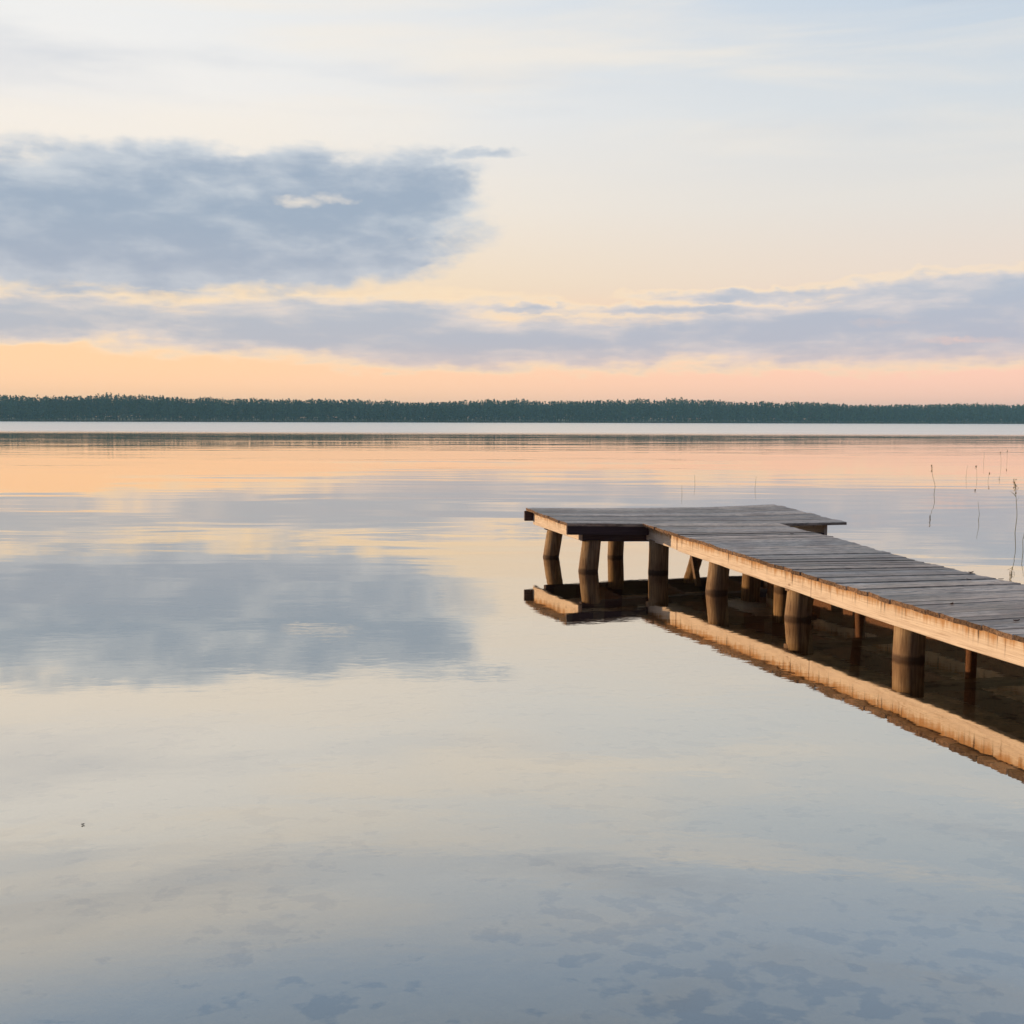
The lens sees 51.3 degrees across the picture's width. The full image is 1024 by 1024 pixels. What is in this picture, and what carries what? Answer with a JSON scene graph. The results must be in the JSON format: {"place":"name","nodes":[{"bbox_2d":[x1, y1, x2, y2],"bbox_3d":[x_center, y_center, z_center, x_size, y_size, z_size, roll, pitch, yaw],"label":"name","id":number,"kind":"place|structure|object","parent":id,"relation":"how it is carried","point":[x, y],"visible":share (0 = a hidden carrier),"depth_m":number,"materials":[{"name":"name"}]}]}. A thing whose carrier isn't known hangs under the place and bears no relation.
{"place":"outdoors","nodes":[
{"label":"outdoors","id":0,"kind":"place"},
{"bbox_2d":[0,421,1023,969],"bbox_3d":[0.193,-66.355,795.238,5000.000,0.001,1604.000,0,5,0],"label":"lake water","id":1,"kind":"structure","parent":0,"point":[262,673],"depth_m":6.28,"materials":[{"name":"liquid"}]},
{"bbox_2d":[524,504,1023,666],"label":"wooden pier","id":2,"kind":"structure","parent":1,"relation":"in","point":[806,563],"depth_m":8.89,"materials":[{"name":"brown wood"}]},
{"bbox_2d":[1010,479,1019,530],"bbox_3d":[7.315,0.153,15.527,0.166,1.294,0.072,2,5,22],"label":"reed","id":3,"kind":"object","parent":1,"relation":"in","point":[1015,496],"visible":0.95,"depth_m":15.50,"materials":[{"name":"brown plant"}]},
{"bbox_2d":[0,912,1023,1023],"bbox_3d":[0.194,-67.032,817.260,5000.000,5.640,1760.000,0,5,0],"label":"lake bed","id":4,"kind":"object","parent":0,"point":[503,968],"visible":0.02,"depth_m":3.75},
{"bbox_2d":[0,417,1023,423],"bbox_3d":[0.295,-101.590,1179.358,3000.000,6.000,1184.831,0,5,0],"label":"shore","id":5,"kind":"structure","parent":0,"point":[165,420],"depth_m":1016.40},
{"bbox_2d":[0,392,1023,422],"bbox_3d":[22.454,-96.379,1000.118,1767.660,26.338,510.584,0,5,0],"label":"forest","id":6,"kind":"object","parent":5,"relation":"on","point":[106,408],"visible":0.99,"depth_m":989.26,"materials":[{"name":"green plant"}]},
{"bbox_2d":[0,418,1023,423],"bbox_3d":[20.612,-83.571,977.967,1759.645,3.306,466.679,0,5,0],"label":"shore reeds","id":7,"kind":"object","parent":5,"relation":"on","point":[603,421],"visible":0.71,"depth_m":989.85,"materials":[{"name":"green plant"}]},
{"bbox_2d":[0,0,1023,418],"label":"sky","id":8,"kind":"structure","parent":0,"point":[415,201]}
]}

